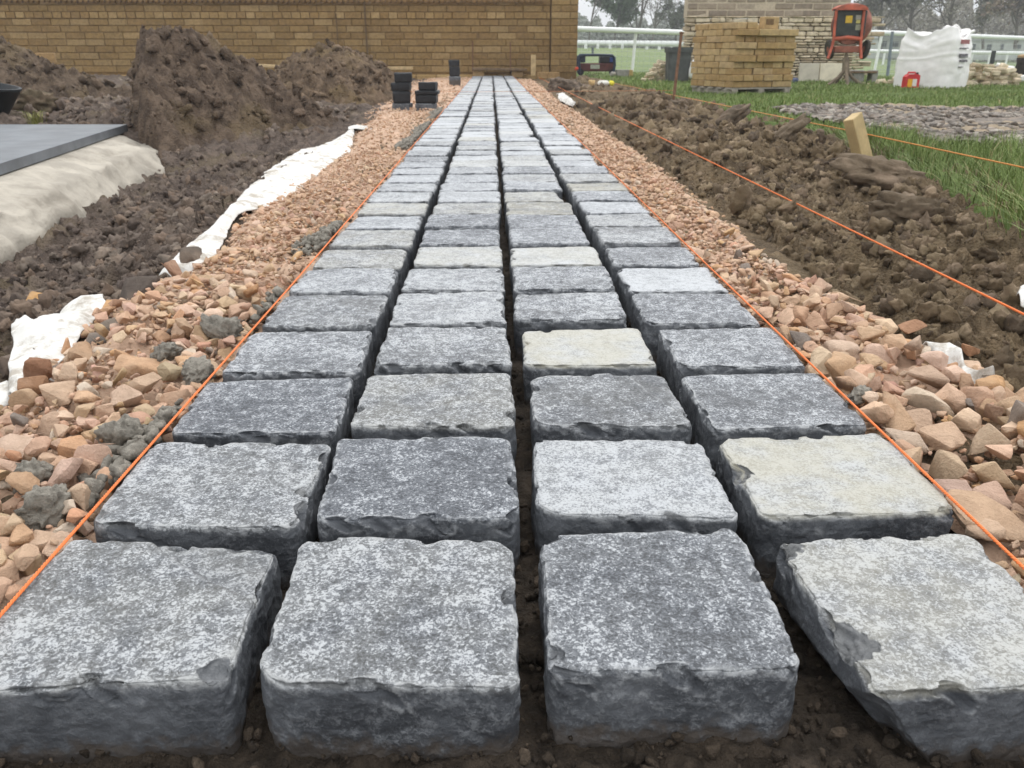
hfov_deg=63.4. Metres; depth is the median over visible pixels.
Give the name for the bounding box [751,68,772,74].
stack brick
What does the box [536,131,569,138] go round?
sett
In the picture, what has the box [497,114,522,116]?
sett
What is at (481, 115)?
sett
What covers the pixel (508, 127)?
sett
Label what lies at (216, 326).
mortar lump
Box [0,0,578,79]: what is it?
block building
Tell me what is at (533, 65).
timber stake
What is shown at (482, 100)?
sett
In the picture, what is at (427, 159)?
sett
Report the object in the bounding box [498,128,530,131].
sett
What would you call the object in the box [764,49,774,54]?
stack brick
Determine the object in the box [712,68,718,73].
stack brick
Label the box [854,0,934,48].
tree
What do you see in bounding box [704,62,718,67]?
stack brick
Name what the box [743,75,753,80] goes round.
stack brick
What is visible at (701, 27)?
stack brick
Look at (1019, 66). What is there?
log
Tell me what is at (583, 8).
sky
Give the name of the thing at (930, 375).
rubble stone
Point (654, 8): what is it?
tree
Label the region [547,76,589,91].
earth clod
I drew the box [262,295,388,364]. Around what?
sett
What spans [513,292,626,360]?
sett
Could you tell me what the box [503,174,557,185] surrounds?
sett
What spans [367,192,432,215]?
sett
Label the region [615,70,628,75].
concrete block
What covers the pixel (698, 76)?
stack brick
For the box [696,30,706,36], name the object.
stack brick
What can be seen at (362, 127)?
membrane
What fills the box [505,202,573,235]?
sett
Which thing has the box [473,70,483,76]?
loose brick
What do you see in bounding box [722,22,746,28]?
stack brick
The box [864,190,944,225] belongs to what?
earth clod
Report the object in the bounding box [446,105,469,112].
sett
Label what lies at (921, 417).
rubble stone
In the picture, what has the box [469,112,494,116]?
sett
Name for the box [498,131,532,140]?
sett
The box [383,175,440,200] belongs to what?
sett
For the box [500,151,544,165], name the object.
sett
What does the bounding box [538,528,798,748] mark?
sett
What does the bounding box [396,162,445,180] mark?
sett
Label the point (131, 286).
rubble stone
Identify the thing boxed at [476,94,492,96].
sett
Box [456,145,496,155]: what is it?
sett
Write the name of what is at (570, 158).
sett
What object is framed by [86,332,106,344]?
rubble stone
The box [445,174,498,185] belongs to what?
sett
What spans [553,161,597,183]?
sett
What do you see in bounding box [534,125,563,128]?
sett
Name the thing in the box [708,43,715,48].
stack brick
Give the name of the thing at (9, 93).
rubber tub
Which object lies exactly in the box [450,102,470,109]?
sett
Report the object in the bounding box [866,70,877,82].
concrete block
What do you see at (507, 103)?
sett
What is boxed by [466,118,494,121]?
sett
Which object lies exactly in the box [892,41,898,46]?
window
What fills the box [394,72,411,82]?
stacked sett
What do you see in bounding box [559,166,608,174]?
sett
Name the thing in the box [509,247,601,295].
sett
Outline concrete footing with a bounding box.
[0,135,164,263]
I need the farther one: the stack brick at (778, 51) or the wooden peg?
the stack brick at (778, 51)
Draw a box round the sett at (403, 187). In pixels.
[376,183,437,212]
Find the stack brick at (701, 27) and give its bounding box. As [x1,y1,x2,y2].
[695,24,708,30]
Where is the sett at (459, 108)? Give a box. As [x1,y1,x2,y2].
[445,108,468,115]
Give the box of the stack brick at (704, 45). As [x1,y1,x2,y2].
[701,43,708,48]
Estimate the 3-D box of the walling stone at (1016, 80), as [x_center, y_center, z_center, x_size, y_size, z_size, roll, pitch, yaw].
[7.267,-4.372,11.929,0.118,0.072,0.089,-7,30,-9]
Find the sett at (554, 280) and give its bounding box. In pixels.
[512,266,614,314]
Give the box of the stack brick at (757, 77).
[751,74,762,80]
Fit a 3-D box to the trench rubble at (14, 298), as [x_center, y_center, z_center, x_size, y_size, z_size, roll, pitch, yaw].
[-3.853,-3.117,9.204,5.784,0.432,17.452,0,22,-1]
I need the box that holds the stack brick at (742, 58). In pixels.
[729,55,755,61]
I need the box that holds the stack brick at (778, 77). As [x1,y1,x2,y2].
[772,74,782,80]
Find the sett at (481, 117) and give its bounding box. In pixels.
[467,117,494,119]
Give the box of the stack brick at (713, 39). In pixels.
[706,36,720,42]
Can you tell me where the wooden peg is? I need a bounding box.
[843,112,872,155]
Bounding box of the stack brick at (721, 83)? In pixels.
[718,81,725,86]
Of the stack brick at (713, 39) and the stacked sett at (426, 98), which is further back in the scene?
the stack brick at (713, 39)
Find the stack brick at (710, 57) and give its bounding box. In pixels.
[707,55,715,61]
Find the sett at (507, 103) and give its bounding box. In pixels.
[496,102,517,103]
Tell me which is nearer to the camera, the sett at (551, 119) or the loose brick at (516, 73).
the sett at (551, 119)
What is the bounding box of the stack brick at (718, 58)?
[715,55,721,61]
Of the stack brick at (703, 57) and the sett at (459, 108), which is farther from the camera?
the stack brick at (703, 57)
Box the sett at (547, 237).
[508,228,589,256]
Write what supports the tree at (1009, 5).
on the lawn at (619, 54)
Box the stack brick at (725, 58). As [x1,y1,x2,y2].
[721,55,729,61]
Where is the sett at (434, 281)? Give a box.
[401,268,504,305]
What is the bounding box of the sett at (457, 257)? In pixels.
[414,246,502,273]
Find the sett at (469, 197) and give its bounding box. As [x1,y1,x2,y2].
[437,191,500,203]
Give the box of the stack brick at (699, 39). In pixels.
[692,37,706,42]
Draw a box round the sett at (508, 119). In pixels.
[498,119,524,127]
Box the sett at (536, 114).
[525,113,550,119]
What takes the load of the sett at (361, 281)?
on the ground at (868, 734)
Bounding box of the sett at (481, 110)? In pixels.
[470,109,493,111]
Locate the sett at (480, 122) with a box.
[466,121,494,125]
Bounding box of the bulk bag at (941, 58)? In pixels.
[893,24,974,88]
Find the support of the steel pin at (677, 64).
on the ground at (868, 734)
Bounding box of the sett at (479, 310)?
[390,292,506,337]
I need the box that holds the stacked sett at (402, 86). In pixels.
[391,82,411,90]
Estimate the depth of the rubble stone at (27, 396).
1.15 m
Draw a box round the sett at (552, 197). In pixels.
[504,192,563,220]
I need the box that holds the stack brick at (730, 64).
[719,62,742,67]
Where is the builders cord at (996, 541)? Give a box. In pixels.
[535,97,1023,569]
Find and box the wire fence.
[581,31,1023,75]
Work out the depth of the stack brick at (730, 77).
9.39 m
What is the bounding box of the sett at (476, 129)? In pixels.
[462,128,494,132]
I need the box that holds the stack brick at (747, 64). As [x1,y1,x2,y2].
[743,62,753,67]
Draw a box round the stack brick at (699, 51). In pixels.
[692,49,705,54]
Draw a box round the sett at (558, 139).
[541,137,577,147]
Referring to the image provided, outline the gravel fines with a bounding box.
[0,77,1023,612]
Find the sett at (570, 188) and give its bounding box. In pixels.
[566,183,627,203]
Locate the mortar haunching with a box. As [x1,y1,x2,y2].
[76,107,759,508]
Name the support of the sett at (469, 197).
on the ground at (868, 734)
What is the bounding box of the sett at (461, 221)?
[424,214,499,230]
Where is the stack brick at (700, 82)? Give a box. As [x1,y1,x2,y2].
[697,80,704,85]
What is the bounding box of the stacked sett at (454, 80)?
[449,76,460,85]
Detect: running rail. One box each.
[577,40,683,49]
[578,26,1023,71]
[869,49,1023,64]
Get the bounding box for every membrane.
[0,380,10,406]
[8,294,104,394]
[159,128,353,276]
[348,125,367,129]
[556,92,575,106]
[923,341,994,383]
[1016,285,1023,307]
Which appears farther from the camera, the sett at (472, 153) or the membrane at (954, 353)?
the sett at (472, 153)
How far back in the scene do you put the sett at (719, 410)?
1.08 m
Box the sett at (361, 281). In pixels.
[289,268,398,326]
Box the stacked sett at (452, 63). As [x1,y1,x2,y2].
[448,60,459,66]
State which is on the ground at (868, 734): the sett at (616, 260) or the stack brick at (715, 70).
the sett at (616, 260)
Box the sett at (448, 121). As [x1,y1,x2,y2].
[434,120,462,123]
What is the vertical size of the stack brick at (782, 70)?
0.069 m
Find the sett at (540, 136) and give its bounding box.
[538,134,572,147]
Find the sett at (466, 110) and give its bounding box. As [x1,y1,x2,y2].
[443,109,467,117]
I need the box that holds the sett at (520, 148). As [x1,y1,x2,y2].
[500,146,543,152]
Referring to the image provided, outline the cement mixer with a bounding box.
[824,3,871,84]
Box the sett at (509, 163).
[502,160,550,171]
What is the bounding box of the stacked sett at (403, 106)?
[392,103,412,110]
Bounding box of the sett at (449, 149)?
[412,146,451,163]
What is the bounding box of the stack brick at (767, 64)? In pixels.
[762,62,772,67]
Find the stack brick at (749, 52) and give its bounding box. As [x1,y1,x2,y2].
[744,49,753,54]
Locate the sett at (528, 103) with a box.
[519,102,540,107]
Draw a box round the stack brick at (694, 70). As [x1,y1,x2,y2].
[691,68,697,73]
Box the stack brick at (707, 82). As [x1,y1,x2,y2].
[704,80,715,85]
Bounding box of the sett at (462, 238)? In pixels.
[419,229,499,247]
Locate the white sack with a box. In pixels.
[689,60,694,78]
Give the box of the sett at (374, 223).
[345,216,423,252]
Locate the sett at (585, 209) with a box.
[577,202,649,232]
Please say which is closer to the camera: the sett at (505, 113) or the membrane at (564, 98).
the sett at (505, 113)
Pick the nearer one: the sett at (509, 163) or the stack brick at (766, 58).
the sett at (509, 163)
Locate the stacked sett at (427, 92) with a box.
[415,90,439,94]
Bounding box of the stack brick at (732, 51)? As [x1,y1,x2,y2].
[720,49,744,54]
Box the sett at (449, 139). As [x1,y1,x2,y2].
[419,138,455,154]
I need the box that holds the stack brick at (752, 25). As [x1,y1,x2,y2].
[746,22,757,28]
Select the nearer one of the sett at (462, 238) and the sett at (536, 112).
the sett at (462, 238)
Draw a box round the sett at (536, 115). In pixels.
[526,114,553,121]
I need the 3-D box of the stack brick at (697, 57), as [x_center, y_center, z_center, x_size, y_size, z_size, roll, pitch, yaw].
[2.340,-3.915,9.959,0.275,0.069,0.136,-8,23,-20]
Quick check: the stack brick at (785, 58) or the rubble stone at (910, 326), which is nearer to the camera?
the rubble stone at (910, 326)
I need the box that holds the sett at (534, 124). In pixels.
[532,123,557,135]
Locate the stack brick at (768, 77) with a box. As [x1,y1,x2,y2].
[763,75,773,80]
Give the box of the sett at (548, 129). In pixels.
[534,128,566,137]
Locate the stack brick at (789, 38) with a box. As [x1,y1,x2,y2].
[785,36,795,41]
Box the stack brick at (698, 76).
[692,74,705,79]
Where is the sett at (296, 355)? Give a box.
[222,331,374,412]
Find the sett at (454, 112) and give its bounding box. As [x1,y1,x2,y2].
[441,111,466,113]
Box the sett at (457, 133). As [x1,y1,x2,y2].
[424,131,459,141]
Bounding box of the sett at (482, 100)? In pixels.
[473,100,493,101]
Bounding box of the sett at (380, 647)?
[260,537,520,759]
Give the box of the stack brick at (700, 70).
[697,68,704,73]
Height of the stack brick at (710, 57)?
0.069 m
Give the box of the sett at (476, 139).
[458,137,495,142]
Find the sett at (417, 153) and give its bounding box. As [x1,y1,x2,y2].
[405,150,448,157]
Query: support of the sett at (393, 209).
on the ground at (868, 734)
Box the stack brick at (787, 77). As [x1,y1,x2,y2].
[782,74,792,80]
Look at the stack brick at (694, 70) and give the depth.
9.98 m
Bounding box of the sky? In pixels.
[578,0,1022,45]
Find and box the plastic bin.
[665,47,693,80]
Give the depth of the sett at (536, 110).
6.76 m
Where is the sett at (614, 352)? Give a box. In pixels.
[522,328,656,404]
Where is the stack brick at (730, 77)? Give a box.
[719,75,742,80]
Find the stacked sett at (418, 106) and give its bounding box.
[415,103,436,110]
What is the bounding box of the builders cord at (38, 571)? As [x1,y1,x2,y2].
[0,77,471,617]
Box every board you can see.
[259,64,274,67]
[388,66,412,69]
[472,68,526,70]
[798,63,819,80]
[819,63,841,80]
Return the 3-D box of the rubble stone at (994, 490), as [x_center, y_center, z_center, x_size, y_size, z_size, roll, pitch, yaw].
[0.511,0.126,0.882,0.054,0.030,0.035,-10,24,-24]
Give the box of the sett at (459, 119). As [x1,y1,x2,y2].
[436,118,464,126]
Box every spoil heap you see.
[0,35,132,99]
[125,25,335,174]
[265,38,411,105]
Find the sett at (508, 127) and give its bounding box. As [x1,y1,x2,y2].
[498,126,529,130]
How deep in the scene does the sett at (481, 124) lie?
5.44 m
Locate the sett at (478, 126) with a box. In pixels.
[463,125,494,128]
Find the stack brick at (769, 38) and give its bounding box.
[765,36,775,41]
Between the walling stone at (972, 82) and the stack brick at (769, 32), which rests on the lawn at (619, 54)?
the walling stone at (972, 82)
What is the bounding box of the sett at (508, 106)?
[496,106,518,108]
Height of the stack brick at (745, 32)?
0.069 m
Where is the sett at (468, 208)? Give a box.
[432,203,500,226]
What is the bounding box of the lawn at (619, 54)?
[576,48,1023,230]
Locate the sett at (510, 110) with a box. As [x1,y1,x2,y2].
[496,109,520,112]
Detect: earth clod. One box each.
[12,88,58,113]
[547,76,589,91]
[651,100,687,108]
[715,103,751,125]
[774,113,810,140]
[829,153,926,190]
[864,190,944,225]
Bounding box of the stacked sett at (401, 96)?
[393,91,410,102]
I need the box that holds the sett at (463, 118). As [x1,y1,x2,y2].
[438,117,464,125]
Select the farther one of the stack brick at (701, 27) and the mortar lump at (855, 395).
the stack brick at (701, 27)
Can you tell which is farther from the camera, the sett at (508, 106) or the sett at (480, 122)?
the sett at (508, 106)
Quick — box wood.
[577,0,1023,61]
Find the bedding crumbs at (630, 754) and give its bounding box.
[0,204,1023,767]
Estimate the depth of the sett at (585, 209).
2.47 m
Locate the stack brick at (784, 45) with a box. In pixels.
[777,42,796,48]
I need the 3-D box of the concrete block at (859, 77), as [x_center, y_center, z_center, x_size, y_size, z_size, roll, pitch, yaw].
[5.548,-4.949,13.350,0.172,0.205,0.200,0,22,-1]
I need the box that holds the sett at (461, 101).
[452,100,470,101]
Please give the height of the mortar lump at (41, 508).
0.048 m
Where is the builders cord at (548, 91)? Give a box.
[504,90,672,91]
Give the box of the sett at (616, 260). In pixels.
[604,247,698,291]
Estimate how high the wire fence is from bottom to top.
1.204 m
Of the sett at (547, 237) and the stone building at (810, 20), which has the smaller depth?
the sett at (547, 237)
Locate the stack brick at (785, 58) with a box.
[777,55,794,61]
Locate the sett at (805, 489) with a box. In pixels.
[716,433,953,578]
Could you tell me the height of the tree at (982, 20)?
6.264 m
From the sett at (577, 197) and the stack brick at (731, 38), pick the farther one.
the stack brick at (731, 38)
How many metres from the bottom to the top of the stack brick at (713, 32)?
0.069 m
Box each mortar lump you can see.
[12,457,54,494]
[13,483,71,530]
[94,413,144,445]
[149,342,182,361]
[181,355,215,384]
[200,313,244,344]
[845,385,871,405]
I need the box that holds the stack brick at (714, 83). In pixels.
[711,81,718,86]
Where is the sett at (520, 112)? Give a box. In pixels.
[497,111,521,114]
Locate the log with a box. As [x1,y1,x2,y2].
[1015,54,1023,74]
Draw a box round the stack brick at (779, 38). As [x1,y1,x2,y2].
[775,36,784,41]
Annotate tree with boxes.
[586,0,611,45]
[594,0,644,39]
[629,0,659,47]
[640,0,684,40]
[654,0,684,40]
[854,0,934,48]
[880,0,949,29]
[913,0,967,25]
[968,0,1003,48]
[978,0,1023,48]
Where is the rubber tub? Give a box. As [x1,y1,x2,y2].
[0,83,21,113]
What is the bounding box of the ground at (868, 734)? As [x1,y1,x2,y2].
[0,74,1023,767]
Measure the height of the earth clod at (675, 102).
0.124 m
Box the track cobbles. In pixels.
[772,101,1023,151]
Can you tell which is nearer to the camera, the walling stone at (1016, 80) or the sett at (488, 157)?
the sett at (488, 157)
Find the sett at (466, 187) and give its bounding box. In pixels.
[439,182,498,192]
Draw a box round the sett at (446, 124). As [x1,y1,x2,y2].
[430,122,462,129]
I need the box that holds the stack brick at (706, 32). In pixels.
[703,30,709,35]
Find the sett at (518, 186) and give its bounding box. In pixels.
[503,181,561,209]
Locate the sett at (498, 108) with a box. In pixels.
[496,107,519,113]
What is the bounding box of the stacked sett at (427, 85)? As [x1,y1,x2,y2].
[418,82,437,89]
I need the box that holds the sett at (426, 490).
[317,436,520,570]
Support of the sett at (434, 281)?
on the ground at (868, 734)
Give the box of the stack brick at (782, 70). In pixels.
[772,68,791,73]
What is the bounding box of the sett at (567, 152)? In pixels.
[548,149,591,163]
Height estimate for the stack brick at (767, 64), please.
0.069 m
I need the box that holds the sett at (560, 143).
[542,141,581,151]
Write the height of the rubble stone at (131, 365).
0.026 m
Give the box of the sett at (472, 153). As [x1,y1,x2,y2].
[455,151,495,155]
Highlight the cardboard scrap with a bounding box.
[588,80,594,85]
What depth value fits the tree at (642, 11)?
67.28 m
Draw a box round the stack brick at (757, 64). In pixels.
[753,62,762,67]
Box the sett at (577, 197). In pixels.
[571,191,637,218]
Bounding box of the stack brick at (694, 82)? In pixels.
[691,80,697,85]
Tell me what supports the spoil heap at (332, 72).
on the ground at (868, 734)
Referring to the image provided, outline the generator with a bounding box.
[576,54,615,74]
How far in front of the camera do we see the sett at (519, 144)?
4.22 m
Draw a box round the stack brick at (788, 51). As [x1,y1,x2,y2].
[784,49,793,54]
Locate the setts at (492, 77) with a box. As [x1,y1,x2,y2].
[471,76,515,79]
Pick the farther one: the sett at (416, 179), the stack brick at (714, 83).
the stack brick at (714, 83)
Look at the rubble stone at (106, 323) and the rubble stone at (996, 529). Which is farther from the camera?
the rubble stone at (106, 323)
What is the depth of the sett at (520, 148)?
4.02 m
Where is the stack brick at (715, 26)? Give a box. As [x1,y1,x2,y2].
[708,23,721,29]
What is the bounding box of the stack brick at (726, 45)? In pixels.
[722,42,730,48]
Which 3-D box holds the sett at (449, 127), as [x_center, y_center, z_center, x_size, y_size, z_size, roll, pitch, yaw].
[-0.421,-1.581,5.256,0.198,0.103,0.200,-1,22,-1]
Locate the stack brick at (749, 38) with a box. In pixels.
[744,36,754,41]
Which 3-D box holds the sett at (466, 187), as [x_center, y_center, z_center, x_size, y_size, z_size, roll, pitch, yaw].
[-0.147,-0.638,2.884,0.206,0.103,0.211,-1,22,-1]
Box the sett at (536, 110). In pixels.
[524,109,547,114]
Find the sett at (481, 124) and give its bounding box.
[465,123,493,125]
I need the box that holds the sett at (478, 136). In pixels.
[461,135,495,138]
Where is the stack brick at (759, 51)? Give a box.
[753,49,764,54]
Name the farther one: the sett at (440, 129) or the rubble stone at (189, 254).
the sett at (440, 129)
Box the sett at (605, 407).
[530,373,691,452]
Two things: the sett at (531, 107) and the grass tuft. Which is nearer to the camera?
the grass tuft
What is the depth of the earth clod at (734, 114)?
4.97 m
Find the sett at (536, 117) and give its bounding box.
[528,116,555,124]
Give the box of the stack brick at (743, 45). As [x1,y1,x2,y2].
[730,42,756,48]
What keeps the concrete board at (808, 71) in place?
on the ground at (868, 734)
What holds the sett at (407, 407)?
on the ground at (868, 734)
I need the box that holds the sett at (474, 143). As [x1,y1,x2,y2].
[458,141,496,145]
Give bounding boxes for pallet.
[691,86,791,93]
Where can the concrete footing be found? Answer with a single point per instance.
(40, 198)
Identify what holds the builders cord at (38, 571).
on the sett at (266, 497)
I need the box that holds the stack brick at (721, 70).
[719,68,725,73]
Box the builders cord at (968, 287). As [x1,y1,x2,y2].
[569,92,1023,315]
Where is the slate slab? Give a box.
[0,124,127,174]
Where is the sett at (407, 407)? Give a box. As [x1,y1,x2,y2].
[351,373,516,464]
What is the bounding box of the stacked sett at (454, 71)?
[449,67,459,75]
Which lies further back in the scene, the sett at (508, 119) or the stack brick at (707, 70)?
the stack brick at (707, 70)
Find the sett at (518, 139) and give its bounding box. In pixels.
[500,137,539,143]
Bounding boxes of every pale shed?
[867,35,902,58]
[971,38,1023,59]
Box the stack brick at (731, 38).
[720,36,744,41]
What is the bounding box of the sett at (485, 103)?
[473,102,493,106]
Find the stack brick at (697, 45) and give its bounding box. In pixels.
[694,43,701,48]
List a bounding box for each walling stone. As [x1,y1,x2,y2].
[875,79,885,83]
[966,81,977,85]
[969,62,980,68]
[976,74,986,79]
[981,78,991,82]
[982,67,991,71]
[990,70,1000,75]
[990,74,1000,79]
[990,79,1000,83]
[996,66,1006,73]
[998,74,1007,79]
[999,63,1008,67]
[1005,68,1016,73]
[1011,78,1020,82]
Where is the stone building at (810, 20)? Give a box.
[682,0,885,80]
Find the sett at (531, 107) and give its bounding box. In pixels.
[521,106,542,108]
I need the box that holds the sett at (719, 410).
[679,373,866,476]
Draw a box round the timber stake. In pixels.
[531,55,535,75]
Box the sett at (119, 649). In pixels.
[0,539,282,764]
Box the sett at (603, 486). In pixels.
[531,440,737,559]
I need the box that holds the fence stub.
[989,51,995,63]
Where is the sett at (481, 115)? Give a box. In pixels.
[468,114,493,116]
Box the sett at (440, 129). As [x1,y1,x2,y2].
[428,128,459,131]
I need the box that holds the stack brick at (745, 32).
[732,29,758,35]
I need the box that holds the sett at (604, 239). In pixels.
[592,227,680,266]
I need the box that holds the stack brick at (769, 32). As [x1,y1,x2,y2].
[758,29,779,35]
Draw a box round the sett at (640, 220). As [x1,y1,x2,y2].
[585,213,662,246]
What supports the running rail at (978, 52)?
on the lawn at (619, 54)
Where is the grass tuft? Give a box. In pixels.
[18,109,46,123]
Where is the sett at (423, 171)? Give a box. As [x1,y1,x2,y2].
[391,168,444,184]
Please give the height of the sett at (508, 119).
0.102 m
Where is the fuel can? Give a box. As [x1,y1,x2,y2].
[901,72,919,87]
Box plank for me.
[850,71,876,72]
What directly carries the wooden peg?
on the ground at (868, 734)
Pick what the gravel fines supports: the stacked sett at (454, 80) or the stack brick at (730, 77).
the stacked sett at (454, 80)
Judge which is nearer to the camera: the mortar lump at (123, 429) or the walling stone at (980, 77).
the mortar lump at (123, 429)
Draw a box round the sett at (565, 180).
[559,174,618,199]
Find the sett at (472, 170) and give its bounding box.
[447,167,497,174]
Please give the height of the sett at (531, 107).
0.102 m
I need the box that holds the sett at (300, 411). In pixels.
[172,377,354,466]
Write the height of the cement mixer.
1.180 m
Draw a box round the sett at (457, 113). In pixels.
[442,113,466,119]
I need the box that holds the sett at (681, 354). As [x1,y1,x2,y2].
[656,328,804,400]
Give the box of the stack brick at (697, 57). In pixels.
[694,55,701,60]
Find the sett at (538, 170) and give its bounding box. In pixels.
[501,166,554,191]
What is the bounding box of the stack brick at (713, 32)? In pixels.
[709,30,716,35]
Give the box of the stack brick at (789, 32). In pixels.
[779,29,798,35]
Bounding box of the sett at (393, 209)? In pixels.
[357,203,428,231]
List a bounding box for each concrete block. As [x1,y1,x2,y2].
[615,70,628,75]
[849,70,864,82]
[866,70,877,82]
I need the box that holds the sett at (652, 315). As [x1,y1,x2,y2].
[631,293,759,359]
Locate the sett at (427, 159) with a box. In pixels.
[404,157,448,173]
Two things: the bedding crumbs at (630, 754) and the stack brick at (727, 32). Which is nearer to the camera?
the bedding crumbs at (630, 754)
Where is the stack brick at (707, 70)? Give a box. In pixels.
[704,68,711,73]
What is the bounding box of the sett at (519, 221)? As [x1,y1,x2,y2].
[507,214,581,243]
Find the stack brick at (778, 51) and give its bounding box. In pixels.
[774,49,784,54]
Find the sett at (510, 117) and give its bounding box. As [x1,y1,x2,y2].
[497,116,524,127]
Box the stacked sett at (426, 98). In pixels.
[415,95,437,102]
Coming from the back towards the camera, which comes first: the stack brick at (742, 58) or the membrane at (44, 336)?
the stack brick at (742, 58)
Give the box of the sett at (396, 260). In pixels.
[313,249,408,294]
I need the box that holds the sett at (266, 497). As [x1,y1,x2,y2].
[94,442,331,589]
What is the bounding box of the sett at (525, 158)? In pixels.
[501,155,547,170]
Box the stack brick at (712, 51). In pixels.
[705,49,720,54]
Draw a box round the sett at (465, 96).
[456,95,473,96]
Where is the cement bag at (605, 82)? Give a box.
[597,80,614,85]
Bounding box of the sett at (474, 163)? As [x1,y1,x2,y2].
[449,160,497,171]
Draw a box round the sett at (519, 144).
[500,142,539,146]
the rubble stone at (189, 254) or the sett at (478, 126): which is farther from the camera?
the sett at (478, 126)
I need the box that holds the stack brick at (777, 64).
[773,62,782,67]
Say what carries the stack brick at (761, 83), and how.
on the pallet
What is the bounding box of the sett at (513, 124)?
[499,123,528,126]
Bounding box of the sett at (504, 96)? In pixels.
[495,95,512,96]
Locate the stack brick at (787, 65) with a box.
[782,62,792,67]
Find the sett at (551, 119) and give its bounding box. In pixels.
[529,118,556,126]
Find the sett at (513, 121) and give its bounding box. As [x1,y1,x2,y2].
[499,120,527,123]
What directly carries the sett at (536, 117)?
on the ground at (868, 734)
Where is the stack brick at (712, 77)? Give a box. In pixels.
[705,74,724,80]
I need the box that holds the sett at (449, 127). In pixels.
[429,125,461,136]
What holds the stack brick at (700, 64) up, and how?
on the stack brick at (694, 70)
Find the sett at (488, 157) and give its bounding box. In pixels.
[452,155,497,165]
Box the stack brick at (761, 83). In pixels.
[751,81,771,86]
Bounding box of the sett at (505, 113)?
[497,112,519,114]
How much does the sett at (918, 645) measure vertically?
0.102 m
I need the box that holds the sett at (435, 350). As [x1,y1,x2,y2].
[374,327,511,382]
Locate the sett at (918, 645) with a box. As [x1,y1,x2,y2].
[773,534,1023,762]
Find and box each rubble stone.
[0,433,32,462]
[8,388,38,407]
[17,375,47,393]
[23,357,52,378]
[26,291,40,299]
[39,380,74,406]
[67,341,92,361]
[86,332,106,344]
[95,317,118,331]
[110,384,144,409]
[113,354,159,378]
[114,349,129,360]
[119,276,159,300]
[128,372,161,393]
[157,362,182,380]
[160,260,181,276]
[179,246,201,262]
[823,339,859,355]
[883,427,928,453]
[898,319,926,333]
[901,386,953,416]
[903,335,921,350]
[906,364,949,388]
[907,408,964,446]
[917,421,971,451]
[928,449,967,478]
[932,479,971,496]
[945,489,1023,542]
[961,343,979,355]
[965,518,1005,540]
[969,423,1010,454]
[970,461,1014,489]
[972,480,1012,509]
[975,375,1005,389]
[983,403,1003,422]
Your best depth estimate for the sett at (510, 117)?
5.99 m
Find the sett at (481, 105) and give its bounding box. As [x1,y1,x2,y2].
[472,105,492,106]
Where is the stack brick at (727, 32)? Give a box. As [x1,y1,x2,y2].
[724,29,735,35]
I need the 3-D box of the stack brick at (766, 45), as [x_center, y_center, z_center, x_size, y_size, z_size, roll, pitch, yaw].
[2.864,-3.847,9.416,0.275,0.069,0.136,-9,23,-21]
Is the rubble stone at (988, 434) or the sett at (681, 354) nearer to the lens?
the rubble stone at (988, 434)
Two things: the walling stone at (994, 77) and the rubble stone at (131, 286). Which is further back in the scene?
the walling stone at (994, 77)
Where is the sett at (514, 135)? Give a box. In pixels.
[499,134,529,150]
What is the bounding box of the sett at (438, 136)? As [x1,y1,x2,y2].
[420,135,457,146]
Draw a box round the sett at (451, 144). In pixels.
[414,141,454,159]
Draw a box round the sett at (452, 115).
[439,114,465,122]
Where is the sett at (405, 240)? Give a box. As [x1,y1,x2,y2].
[329,230,416,270]
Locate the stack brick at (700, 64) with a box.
[691,61,709,67]
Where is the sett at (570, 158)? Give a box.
[550,155,593,169]
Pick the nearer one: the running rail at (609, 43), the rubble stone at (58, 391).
the rubble stone at (58, 391)
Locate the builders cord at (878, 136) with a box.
[611,82,1023,167]
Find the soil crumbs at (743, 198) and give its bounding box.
[543,77,1023,386]
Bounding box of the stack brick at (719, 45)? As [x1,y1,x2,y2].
[716,42,722,48]
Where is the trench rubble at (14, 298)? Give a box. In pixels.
[0,78,366,378]
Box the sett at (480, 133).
[461,131,495,136]
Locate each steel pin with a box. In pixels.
[472,41,473,74]
[509,42,510,74]
[672,32,683,99]
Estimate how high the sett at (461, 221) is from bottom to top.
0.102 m
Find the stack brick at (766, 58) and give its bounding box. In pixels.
[755,55,776,61]
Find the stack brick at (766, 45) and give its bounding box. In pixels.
[756,42,776,48]
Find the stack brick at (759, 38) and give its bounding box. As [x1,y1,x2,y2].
[755,36,765,41]
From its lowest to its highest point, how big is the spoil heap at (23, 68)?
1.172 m
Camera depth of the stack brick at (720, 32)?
9.43 m
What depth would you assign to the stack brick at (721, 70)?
9.52 m
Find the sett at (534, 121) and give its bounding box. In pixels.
[530,120,559,130]
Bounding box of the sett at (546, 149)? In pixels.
[544,146,581,159]
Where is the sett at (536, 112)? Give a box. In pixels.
[525,111,547,113]
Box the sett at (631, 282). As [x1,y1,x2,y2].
[616,267,728,324]
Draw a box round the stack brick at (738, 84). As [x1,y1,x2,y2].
[725,81,751,87]
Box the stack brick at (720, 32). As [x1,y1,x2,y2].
[716,29,724,35]
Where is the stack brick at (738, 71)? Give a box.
[725,68,751,74]
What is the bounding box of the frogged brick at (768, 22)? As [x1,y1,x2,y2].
[759,17,778,28]
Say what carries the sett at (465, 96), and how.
on the ground at (868, 734)
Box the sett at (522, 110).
[521,108,545,116]
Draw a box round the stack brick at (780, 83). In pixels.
[771,81,791,86]
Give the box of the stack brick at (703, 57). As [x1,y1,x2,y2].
[701,55,707,60]
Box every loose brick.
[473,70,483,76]
[511,71,522,76]
[536,72,547,78]
[548,72,558,77]

